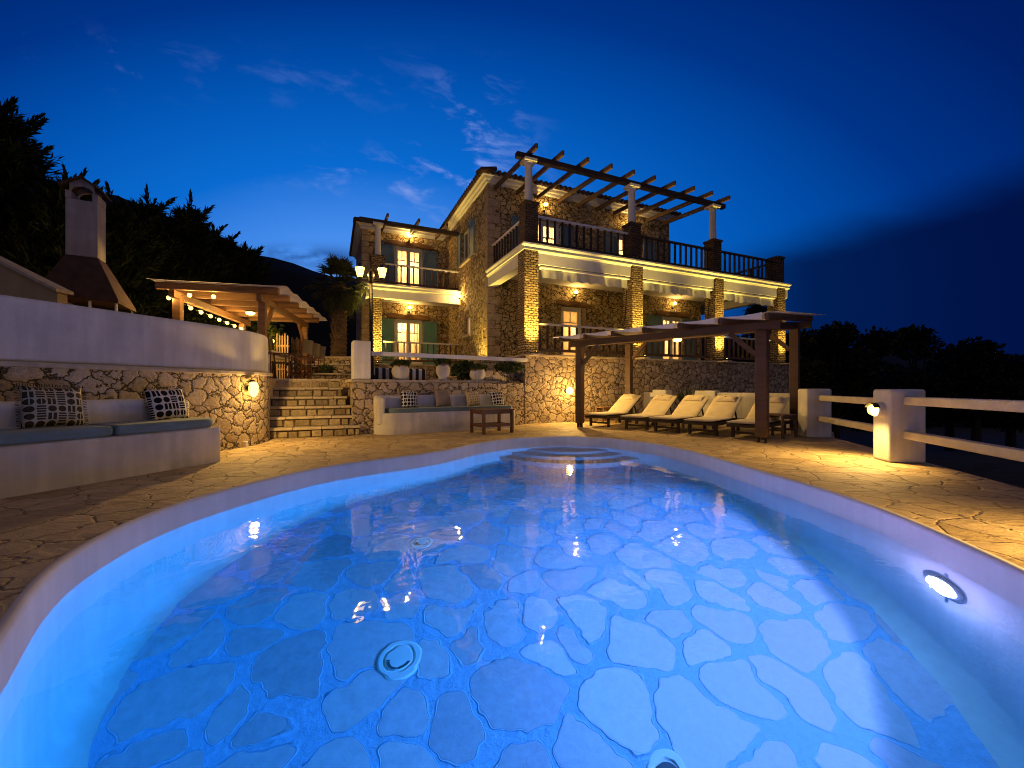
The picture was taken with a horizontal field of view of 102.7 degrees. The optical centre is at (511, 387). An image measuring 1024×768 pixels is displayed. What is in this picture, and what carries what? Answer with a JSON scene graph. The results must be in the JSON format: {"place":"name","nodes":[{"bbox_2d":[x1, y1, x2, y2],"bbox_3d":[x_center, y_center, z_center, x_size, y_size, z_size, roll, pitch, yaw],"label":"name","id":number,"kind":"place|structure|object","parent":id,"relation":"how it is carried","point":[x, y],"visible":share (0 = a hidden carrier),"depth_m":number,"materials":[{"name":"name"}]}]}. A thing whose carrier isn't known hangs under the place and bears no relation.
{"place":"outdoors","nodes":[
{"label":"outdoors","id":0,"kind":"place"},
{"bbox_2d":[0,256,73,303],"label":"sloping wall","id":1,"kind":"structure","parent":0,"point":[16,280],"depth_m":6.60,"materials":[{"name":"paint"}]},
{"bbox_2d":[270,379,519,404],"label":"terrace","id":2,"kind":"structure","parent":0,"point":[274,383],"depth_m":9.57,"materials":[{"name":"beige stone"}]},
{"bbox_2d":[0,96,114,274],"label":"conifer tree","id":3,"kind":"object","parent":2,"relation":"on","point":[20,152],"visible":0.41,"depth_m":11.01,"materials":[{"name":"green plant"}]},
{"bbox_2d":[0,161,160,316],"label":"conifer tree","id":4,"kind":"object","parent":2,"relation":"on","point":[50,196],"visible":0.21,"depth_m":10.84,"materials":[{"name":"green plant"}]},
{"bbox_2d":[45,175,135,312],"bbox_3d":[-8.412,-2.140,8.173,1.120,3.900,1.100,0,0,-29],"label":"barbecue","id":5,"kind":"object","parent":2,"relation":"on","point":[81,270],"visible":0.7,"depth_m":7.92,"materials":[{"name":"white paint"}]},
{"bbox_2d":[54,181,192,318],"bbox_3d":[-11.928,-2.813,12.516,4.333,6.378,4.034,0,0,0],"label":"conifer tree","id":6,"kind":"object","parent":2,"relation":"on","point":[135,268],"visible":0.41,"depth_m":12.42,"materials":[{"name":"green plant"}]},
{"bbox_2d":[118,184,200,318],"bbox_3d":[-12.514,-3.178,14.039,4.345,7.432,4.275,0,0,32],"label":"conifer tree","id":7,"kind":"object","parent":2,"relation":"on","point":[148,209],"visible":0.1,"depth_m":13.91,"materials":[{"name":"green plant"}]},
{"bbox_2d":[156,189,238,326],"bbox_3d":[-12.162,-3.305,14.921,4.272,7.420,5.478,0,0,-45],"label":"conifer tree","id":8,"kind":"object","parent":2,"relation":"on","point":[190,220],"visible":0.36,"depth_m":14.64,"materials":[{"name":"green plant"}]},
{"bbox_2d":[161,308,289,377],"bbox_3d":[-10.877,-1.510,14.701,5.178,3.004,1.563,0,0,-26],"label":"garden hedge","id":9,"kind":"object","parent":2,"relation":"on","point":[252,328],"visible":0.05,"depth_m":14.88,"materials":[{"name":"green plant"}]},
{"bbox_2d":[147,278,326,378],"bbox_3d":[-7.157,-1.287,11.557,2.721,2.194,5.001,0,0,-14],"label":"dining pergola","id":10,"kind":"object","parent":2,"relation":"on","point":[267,304],"visible":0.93,"depth_m":10.17,"materials":[{"name":"brown wood"}]},
{"bbox_2d":[182,292,241,327],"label":"string lights","id":11,"kind":"object","parent":10,"relation":"hanging from","point":[202,311],"visible":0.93,"depth_m":9.83,"materials":[{"name":"white glass"}]},
{"bbox_2d":[193,222,281,375],"bbox_3d":[-11.606,-3.031,16.052,4.159,6.722,4.340,0,0,0],"label":"conifer tree","id":12,"kind":"object","parent":2,"relation":"on","point":[224,246],"visible":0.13,"depth_m":15.75,"materials":[{"name":"green plant"}]},
{"bbox_2d":[220,235,294,378],"bbox_3d":[-10.981,-3.015,16.815,4.714,6.776,3.885,0,0,0],"label":"conifer tree","id":13,"kind":"object","parent":2,"relation":"on","point":[258,267],"visible":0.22,"depth_m":16.76,"materials":[{"name":"green plant"}]},
{"bbox_2d":[256,325,286,366],"bbox_3d":[-8.688,-1.485,14.601,1.210,1.586,1.110,0,0,0],"label":"garden shrub","id":14,"kind":"object","parent":2,"relation":"on","point":[272,332],"visible":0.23,"depth_m":14.54,"materials":[{"name":"green plant"}]},
{"bbox_2d":[267,350,293,378],"bbox_3d":[-6.620,-0.562,11.092,0.900,0.745,2.300,0,0,-14],"label":"dining table","id":15,"kind":"object","parent":2,"relation":"on","point":[279,357],"visible":0.2,"depth_m":10.74,"materials":[{"name":"brown wood"}]},
{"bbox_2d":[267,335,294,378],"bbox_3d":[-5.779,-0.731,10.244,0.550,1.082,0.600,0,0,-22],"label":"director chair","id":16,"kind":"object","parent":2,"relation":"on","point":[274,363],"visible":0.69,"depth_m":10.16,"materials":[{"name":"brown wood"}]},
{"bbox_2d":[276,333,289,378],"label":"picket gate","id":17,"kind":"structure","parent":2,"relation":"on","point":[282,346],"depth_m":14.39,"materials":[{"name":"brown wood"}]},
{"bbox_2d":[291,337,301,378],"bbox_3d":[-8.006,-1.050,15.216,0.376,1.720,0.057,0,0,0],"label":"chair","id":18,"kind":"object","parent":2,"relation":"on","point":[297,348],"visible":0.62,"depth_m":15.19,"materials":[{"name":"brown wood"}]},
{"bbox_2d":[283,338,313,378],"bbox_3d":[-5.584,-0.731,10.751,0.550,1.082,0.600,0,0,-2],"label":"director chair","id":19,"kind":"object","parent":2,"relation":"on","point":[307,346],"visible":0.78,"depth_m":10.72,"materials":[{"name":"brown wood"}]},
{"bbox_2d":[293,343,320,378],"bbox_3d":[-5.775,-0.731,11.550,0.550,1.082,0.600,0,0,1],"label":"director chair","id":20,"kind":"object","parent":2,"relation":"on","point":[316,350],"visible":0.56,"depth_m":11.52,"materials":[{"name":"brown wood"}]},
{"bbox_2d":[299,346,325,378],"bbox_3d":[-5.991,-0.731,12.349,0.550,1.082,0.600,0,0,4],"label":"director chair","id":21,"kind":"object","parent":2,"relation":"on","point":[322,351],"visible":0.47,"depth_m":12.35,"materials":[{"name":"brown wood"}]},
{"bbox_2d":[309,373,350,379],"bbox_3d":[-5.329,-0.281,12.030,0.881,0.283,0.940,0,0,0],"label":"garden step","id":22,"kind":"object","parent":2,"relation":"on","point":[341,376],"visible":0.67,"depth_m":11.60,"materials":[{"name":"stone"}]},
{"bbox_2d":[312,363,336,372],"bbox_3d":[-5.694,-0.560,12.350,0.727,0.384,0.527,0,0,0],"label":"green shrub","id":23,"kind":"object","parent":22,"relation":"on","point":[329,369],"visible":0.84,"depth_m":12.30,"materials":[{"name":"green plant"}]},
{"bbox_2d":[312,364,350,373],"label":"raised bed wall","id":24,"kind":"structure","parent":2,"relation":"on","point":[343,368],"depth_m":12.60,"materials":[{"name":"stone"}]},
{"bbox_2d":[313,356,350,363],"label":"raised bed wall","id":25,"kind":"structure","parent":2,"relation":"on","point":[338,359],"depth_m":14.30,"materials":[{"name":"stone"}]},
{"bbox_2d":[304,252,368,355],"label":"palm tree","id":26,"kind":"object","parent":25,"relation":"in","point":[341,301],"visible":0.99,"depth_m":14.75,"materials":[{"name":"green plant"}]},
{"bbox_2d":[355,263,387,378],"bbox_3d":[-3.240,-1.530,9.420,0.740,2.680,0.217,0,0,-10],"label":"lamp post","id":27,"kind":"object","parent":2,"relation":"on","point":[371,275],"visible":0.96,"depth_m":9.39,"materials":[{"name":"black metal"}]},
{"bbox_2d":[374,368,425,379],"bbox_3d":[-2.921,-0.335,10.033,1.560,0.290,0.440,0,0,-36],"label":"striped ottoman","id":28,"kind":"object","parent":2,"relation":"on","point":[386,373],"visible":0.41,"depth_m":9.80,"materials":[{"name":"fabric"}]},
{"bbox_2d":[450,360,477,379],"bbox_3d":[-1.277,-0.485,11.015,0.771,0.628,0.710,0,0,0],"label":"green shrub","id":29,"kind":"object","parent":2,"relation":"on","point":[460,370],"visible":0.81,"depth_m":10.89,"materials":[{"name":"green plant"}]},
{"bbox_2d":[349,143,791,423],"bbox_3d":[1.159,-3.534,18.799,15.644,10.069,13.864,0,0,-24],"label":"stone villa","id":30,"kind":"object","parent":2,"relation":"on","point":[509,262],"visible":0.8,"depth_m":14.69,"materials":[{"name":"brown stone"}]},
{"bbox_2d":[381,243,436,288],"bbox_3d":[-4.561,-5.130,18.207,2.410,2.180,0.255,0,0,-24],"label":"wing door","id":31,"kind":"structure","parent":30,"relation":"in","point":[394,254],"depth_m":18.22,"materials":[{"name":"green glass"}]},
{"bbox_2d":[382,318,436,364],"bbox_3d":[-4.561,-1.990,18.207,2.410,2.080,0.255,0,0,-24],"label":"wing door","id":32,"kind":"structure","parent":30,"relation":"in","point":[403,330],"depth_m":18.24,"materials":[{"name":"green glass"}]},
{"bbox_2d":[371,351,527,361],"bbox_3d":[-1.384,-0.775,10.279,4.171,0.095,0.140,0,0,-31],"label":"terrace rail","id":33,"kind":"object","parent":30,"relation":"attached to","point":[400,354],"visible":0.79,"depth_m":10.05,"materials":[{"name":"white paint"}]},
{"bbox_2d":[457,217,474,268],"bbox_3d":[-1.803,-5.710,16.464,0.290,1.420,2.220,0,0,-24],"label":"side window","id":34,"kind":"structure","parent":30,"relation":"in","point":[469,236],"depth_m":16.50,"materials":[{"name":"grey glass"}]},
{"bbox_2d":[462,305,471,338],"bbox_3d":[-1.703,-2.631,16.234,0.290,1.262,1.040,0,0,-24],"label":"niche window","id":35,"kind":"structure","parent":30,"relation":"in","point":[467,307],"depth_m":16.38,"materials":[{"name":"stone"}]},
{"bbox_2d":[512,215,573,247],"bbox_3d":[1.118,-5.095,15.094,2.550,2.110,0.255,0,0,-24],"label":"balcony door","id":36,"kind":"structure","parent":30,"relation":"in","point":[515,219],"depth_m":15.31,"materials":[{"name":"beige glass"}]},
{"bbox_2d":[561,306,585,355],"bbox_3d":[1.862,-2.130,16.419,1.420,2.380,2.020,0,0,-24],"label":"porch door","id":37,"kind":"structure","parent":30,"relation":"in","point":[569,315],"depth_m":15.72,"materials":[{"name":"orange glass"}]},
{"bbox_2d":[606,233,654,259],"bbox_3d":[4.755,-5.095,16.697,2.540,2.110,0.255,0,0,-24],"label":"balcony door","id":38,"kind":"structure","parent":30,"relation":"in","point":[607,234],"depth_m":16.59,"materials":[{"name":"beige glass"}]},
{"bbox_2d":[647,315,696,359],"bbox_3d":[6.475,-2.120,18.436,2.750,2.360,2.050,0,0,-24],"label":"porch door","id":39,"kind":"structure","parent":30,"relation":"in","point":[652,320],"depth_m":17.62,"materials":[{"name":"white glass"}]},
{"bbox_2d":[448,360,501,379],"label":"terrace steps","id":40,"kind":"structure","parent":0,"point":[490,364],"depth_m":12.49,"materials":[{"name":"stone"}]},
{"bbox_2d":[0,446,1023,767],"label":"pool water","id":41,"kind":"structure","parent":0,"point":[562,606],"depth_m":1.96,"materials":[{"name":"blue liquid"}]},
{"bbox_2d":[0,420,1023,619],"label":"pool deck","id":42,"kind":"structure","parent":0,"point":[40,532],"depth_m":4.33,"materials":[{"name":"beige stone"}]},
{"bbox_2d":[0,399,219,498],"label":"built in bench","id":43,"kind":"object","parent":42,"relation":"on","point":[29,468],"visible":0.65,"depth_m":4.43,"materials":[{"name":"white paint"}]},
{"bbox_2d":[0,425,112,445],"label":"seat cushion","id":44,"kind":"object","parent":43,"relation":"on","point":[13,436],"visible":0.97,"depth_m":4.03,"materials":[{"name":"blue fabric"}]},
{"bbox_2d":[13,383,87,428],"bbox_3d":[-4.861,0.200,4.338,0.170,0.495,0.545,-17,-8,18],"label":"throw pillow","id":45,"kind":"object","parent":44,"relation":"on","point":[41,407],"visible":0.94,"depth_m":4.27,"materials":[{"name":"white fabric"}]},
{"bbox_2d":[89,417,212,434],"bbox_3d":[-4.396,0.466,5.127,0.588,0.115,1.185,0,0,19],"label":"seat cushion","id":46,"kind":"object","parent":43,"relation":"on","point":[135,427],"visible":0.92,"depth_m":4.89,"materials":[{"name":"blue fabric"}]},
{"bbox_2d":[142,386,190,419],"bbox_3d":[-4.523,0.210,5.375,0.170,0.475,0.505,-15,-2,19],"label":"throw pillow","id":47,"kind":"object","parent":46,"relation":"on","point":[166,404],"visible":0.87,"depth_m":5.31,"materials":[{"name":"white fabric"}]},
{"bbox_2d":[0,295,272,450],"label":"garden wall","id":48,"kind":"structure","parent":42,"relation":"on","point":[101,354],"depth_m":5.45,"materials":[{"name":"paint"}]},
{"bbox_2d":[246,380,255,390],"bbox_3d":[-4.418,0.005,6.984,0.165,0.290,0.172,0,0,-3],"label":"oval sconce","id":49,"kind":"object","parent":48,"relation":"attached to","point":[248,387],"visible":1,"depth_m":6.96,"materials":[{"name":"white glass"}]},
{"bbox_2d":[243,441,247,446],"bbox_3d":[-4.520,0.950,6.930,0.080,0.100,0.060,0,0,0],"label":"floor box","id":50,"kind":"object","parent":42,"relation":"on","point":[245,443],"visible":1,"depth_m":6.90,"materials":[{"name":"white plastic"}]},
{"bbox_2d":[270,378,360,438],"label":"stone steps","id":51,"kind":"structure","parent":42,"relation":"on","point":[309,411],"depth_m":8.82,"materials":[{"name":"beige stone"}]},
{"bbox_2d":[345,371,523,433],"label":"retaining wall","id":52,"kind":"structure","parent":42,"relation":"on","point":[363,393],"depth_m":9.65,"materials":[{"name":"stone"}]},
{"bbox_2d":[351,340,370,378],"bbox_3d":[-3.345,-0.610,9.069,0.370,0.840,0.380,0,0,-27],"label":"white corner post","id":53,"kind":"object","parent":52,"relation":"on","point":[360,359],"visible":0.87,"depth_m":8.90,"materials":[{"name":"paint"}]},
{"bbox_2d":[389,358,411,379],"bbox_3d":[-2.597,-0.445,9.549,0.495,0.507,0.508,0,0,-30],"label":"clay pot","id":54,"kind":"object","parent":52,"relation":"on","point":[400,370],"visible":0.99,"depth_m":9.42,"materials":[{"name":"ceramic"}]},
{"bbox_2d":[433,358,451,379],"bbox_3d":[-1.733,-0.488,10.196,0.488,0.595,0.501,0,0,0],"label":"clay pot","id":55,"kind":"object","parent":52,"relation":"on","point":[442,369],"visible":0.98,"depth_m":10.08,"materials":[{"name":"ceramic"}]},
{"bbox_2d":[467,363,487,380],"bbox_3d":[-0.907,-0.431,10.810,0.549,0.480,0.528,0,0,0],"label":"clay pot","id":56,"kind":"object","parent":52,"relation":"on","point":[477,372],"visible":0.98,"depth_m":10.64,"materials":[{"name":"ceramic"}]},
{"bbox_2d":[494,361,524,372],"bbox_3d":[-0.054,-0.578,11.246,0.902,0.383,0.623,0,0,0],"label":"green shrub","id":57,"kind":"object","parent":52,"relation":"on","point":[509,366],"visible":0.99,"depth_m":11.17,"materials":[{"name":"green plant"}]},
{"bbox_2d":[374,394,514,434],"bbox_3d":[-1.514,0.605,9.783,3.420,0.890,0.600,0,0,-33],"label":"built in bench","id":58,"kind":"object","parent":42,"relation":"on","point":[406,423],"visible":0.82,"depth_m":9.25,"materials":[{"name":"white paint"}]},
{"bbox_2d":[385,405,511,412],"bbox_3d":[-1.388,0.491,9.746,3.210,0.093,0.365,0,0,-33],"label":"seat cushion","id":59,"kind":"object","parent":58,"relation":"on","point":[425,409],"visible":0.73,"depth_m":9.35,"materials":[{"name":"grey fabric"}]},
{"bbox_2d":[400,390,417,407],"bbox_3d":[-2.311,0.250,9.230,0.400,0.400,0.170,1,-13,-33],"label":"throw pillow","id":60,"kind":"object","parent":59,"relation":"on","point":[408,398],"visible":1,"depth_m":9.16,"materials":[{"name":"fabric"}]},
{"bbox_2d":[434,389,451,406],"bbox_3d":[-1.632,0.235,9.671,0.400,0.430,0.170,-4,-10,-34],"label":"throw pillow","id":61,"kind":"object","parent":59,"relation":"on","point":[442,397],"visible":0.99,"depth_m":9.60,"materials":[{"name":"beige fabric"}]},
{"bbox_2d":[465,391,479,405],"bbox_3d":[-0.969,0.260,10.101,0.380,0.380,0.170,-6,-9,-34],"label":"throw pillow","id":62,"kind":"object","parent":59,"relation":"on","point":[472,398],"visible":0.98,"depth_m":10.02,"materials":[{"name":"beige fabric"}]},
{"bbox_2d":[490,391,503,405],"bbox_3d":[-0.382,0.260,10.483,0.380,0.380,0.170,-5,-9,-34],"label":"throw pillow","id":63,"kind":"object","parent":59,"relation":"on","point":[496,397],"visible":1,"depth_m":10.40,"materials":[{"name":"fabric"}]},
{"bbox_2d":[469,408,514,434],"bbox_3d":[-0.455,0.735,9.220,0.840,0.530,0.600,0,0,-35],"label":"coffee table","id":64,"kind":"object","parent":42,"relation":"on","point":[498,424],"visible":1,"depth_m":9.11,"materials":[{"name":"brown wood"}]},
{"bbox_2d":[595,406,616,422],"bbox_3d":[2.720,0.776,11.900,0.484,0.452,0.484,0,0,-20],"label":"side table","id":65,"kind":"object","parent":42,"relation":"on","point":[607,408],"visible":0.54,"depth_m":11.76,"materials":[{"name":"brown wood"}]},
{"bbox_2d":[585,394,641,426],"bbox_3d":[2.807,0.583,11.168,1.950,0.835,0.650,0,0,-43],"label":"sunbed","id":66,"kind":"object","parent":42,"relation":"on","point":[624,404],"visible":0.97,"depth_m":11.24,"materials":[{"name":"beige fabric"}]},
{"bbox_2d":[620,394,676,430],"bbox_3d":[3.513,0.583,10.372,1.950,0.835,0.650,0,0,-45],"label":"sunbed","id":67,"kind":"object","parent":42,"relation":"on","point":[660,405],"visible":0.91,"depth_m":10.48,"materials":[{"name":"beige fabric"}]},
{"bbox_2d":[649,395,709,432],"bbox_3d":[4.055,0.583,9.809,1.950,0.835,0.650,0,0,-42],"label":"sunbed","id":68,"kind":"object","parent":42,"relation":"on","point":[690,406],"visible":0.88,"depth_m":9.90,"materials":[{"name":"beige fabric"}]},
{"bbox_2d":[553,311,822,442],"bbox_3d":[3.998,-0.328,9.759,3.578,2.656,5.084,0,0,-43],"label":"sunbed pergola","id":69,"kind":"object","parent":42,"relation":"on","point":[762,326],"visible":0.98,"depth_m":8.77,"materials":[{"name":"brown wood"}]},
{"bbox_2d":[683,395,744,435],"bbox_3d":[4.578,0.583,9.227,1.950,0.835,0.650,0,0,-44],"label":"sunbed","id":70,"kind":"object","parent":42,"relation":"on","point":[721,410],"visible":0.97,"depth_m":9.32,"materials":[{"name":"beige fabric"}]},
{"bbox_2d":[644,390,793,430],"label":"white wall","id":71,"kind":"structure","parent":42,"relation":"on","point":[746,404],"depth_m":10.38,"materials":[{"name":"paint"}]},
{"bbox_2d":[673,385,700,405],"bbox_3d":[5.061,0.257,11.871,1.276,0.787,1.129,0,0,0],"label":"spiky plant","id":72,"kind":"object","parent":71,"relation":"on","point":[680,396],"visible":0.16,"depth_m":11.91,"materials":[{"name":"green plant"}]},
{"bbox_2d":[726,395,790,439],"bbox_3d":[5.220,0.583,8.624,1.950,0.835,0.650,0,0,-42],"label":"sunbed","id":73,"kind":"object","parent":42,"relation":"on","point":[777,404],"visible":0.59,"depth_m":8.58,"materials":[{"name":"beige fabric"}]},
{"bbox_2d":[769,413,797,438],"bbox_3d":[5.420,0.766,8.360,0.524,0.471,0.524,0,0,-28],"label":"side table","id":74,"kind":"object","parent":42,"relation":"on","point":[783,417],"visible":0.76,"depth_m":8.21,"materials":[{"name":"brown wood"}]},
{"bbox_2d":[798,389,830,437],"bbox_3d":[6.170,0.507,8.360,0.460,0.985,0.360,0,0,8],"label":"fence post","id":75,"kind":"object","parent":42,"relation":"on","point":[811,408],"visible":0.99,"depth_m":8.20,"materials":[{"name":"white paint"}]},
{"bbox_2d":[818,395,872,431],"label":"fence rails","id":76,"kind":"object","parent":75,"relation":"attached to","point":[850,423],"visible":0.52,"depth_m":7.00,"materials":[{"name":"beige paint"}]},
{"bbox_2d":[873,389,925,462],"bbox_3d":[5.284,0.507,5.596,0.430,0.985,0.348,0,0,10],"label":"fence post","id":77,"kind":"object","parent":42,"relation":"on","point":[891,444],"visible":0.85,"depth_m":5.45,"materials":[{"name":"white paint"}]},
{"bbox_2d":[865,402,886,417],"bbox_3d":[4.993,0.300,5.631,0.155,0.210,0.208,0,0,10],"label":"bulkhead lamp","id":78,"kind":"object","parent":77,"relation":"attached to","point":[878,409],"visible":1,"depth_m":5.57,"materials":[{"name":"white glass"}]},
{"bbox_2d":[904,397,1023,461],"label":"fence rails","id":79,"kind":"object","parent":77,"relation":"attached to","point":[1006,452],"visible":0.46,"depth_m":4.33,"materials":[{"name":"beige paint"}]},
{"bbox_2d":[0,436,1023,693],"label":"pool wall","id":80,"kind":"structure","parent":0,"point":[42,594],"depth_m":3.35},
{"bbox_2d":[0,0,1023,355],"label":"sky","id":81,"kind":"structure","parent":0,"point":[875,148],"materials":[{"name":"blue"}]},
{"bbox_2d":[37,181,1020,390],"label":"hill","id":82,"kind":"structure","parent":0,"point":[292,277],"depth_m":81.93,"materials":[{"name":"green plant"}]},
{"bbox_2d":[840,425,1023,487],"bbox_3d":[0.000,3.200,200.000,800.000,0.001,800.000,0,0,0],"label":"ground","id":83,"kind":"structure","parent":0,"point":[1006,471],"depth_m":19.14,"materials":[{"name":"soil"}]},
{"bbox_2d":[729,304,766,361],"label":"olive tree","id":84,"kind":"object","parent":83,"relation":"on","point":[756,308],"visible":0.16,"depth_m":25.73,"materials":[{"name":"green plant"}]},
{"bbox_2d":[786,328,833,405],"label":"olive tree","id":85,"kind":"object","parent":83,"relation":"on","point":[815,371],"visible":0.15,"depth_m":16.10,"materials":[{"name":"green plant"}]},
{"bbox_2d":[800,320,885,438],"bbox_3d":[13.945,0.153,17.527,3.249,6.112,2.947,0,0,0],"label":"olive tree","id":86,"kind":"object","parent":83,"relation":"on","point":[853,365],"visible":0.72,"depth_m":17.16,"materials":[{"name":"green plant"}]},
{"bbox_2d":[836,325,929,447],"bbox_3d":[16.395,0.188,18.459,4.101,6.042,3.241,0,0,0],"label":"olive tree","id":87,"kind":"object","parent":83,"relation":"on","point":[881,342],"visible":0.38,"depth_m":18.14,"materials":[{"name":"green plant"}]},
{"bbox_2d":[881,323,957,416],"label":"olive tree","id":88,"kind":"object","parent":83,"relation":"on","point":[918,343],"visible":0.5,"depth_m":18.84,"materials":[{"name":"green plant"}]},
{"bbox_2d":[921,344,996,450],"bbox_3d":[22.704,0.464,21.139,3.336,5.492,3.242,0,0,0],"label":"olive tree","id":89,"kind":"object","parent":83,"relation":"on","point":[948,422],"visible":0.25,"depth_m":20.82,"materials":[{"name":"green plant"}]},
{"bbox_2d":[925,336,1023,453],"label":"olive tree","id":90,"kind":"object","parent":83,"relation":"on","point":[982,352],"visible":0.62,"depth_m":19.62,"materials":[{"name":"green plant"}]},
{"bbox_2d":[965,353,1023,447],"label":"olive tree","id":91,"kind":"object","parent":83,"relation":"on","point":[1012,422],"visible":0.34,"depth_m":20.81,"materials":[{"name":"green plant"}]}
]}

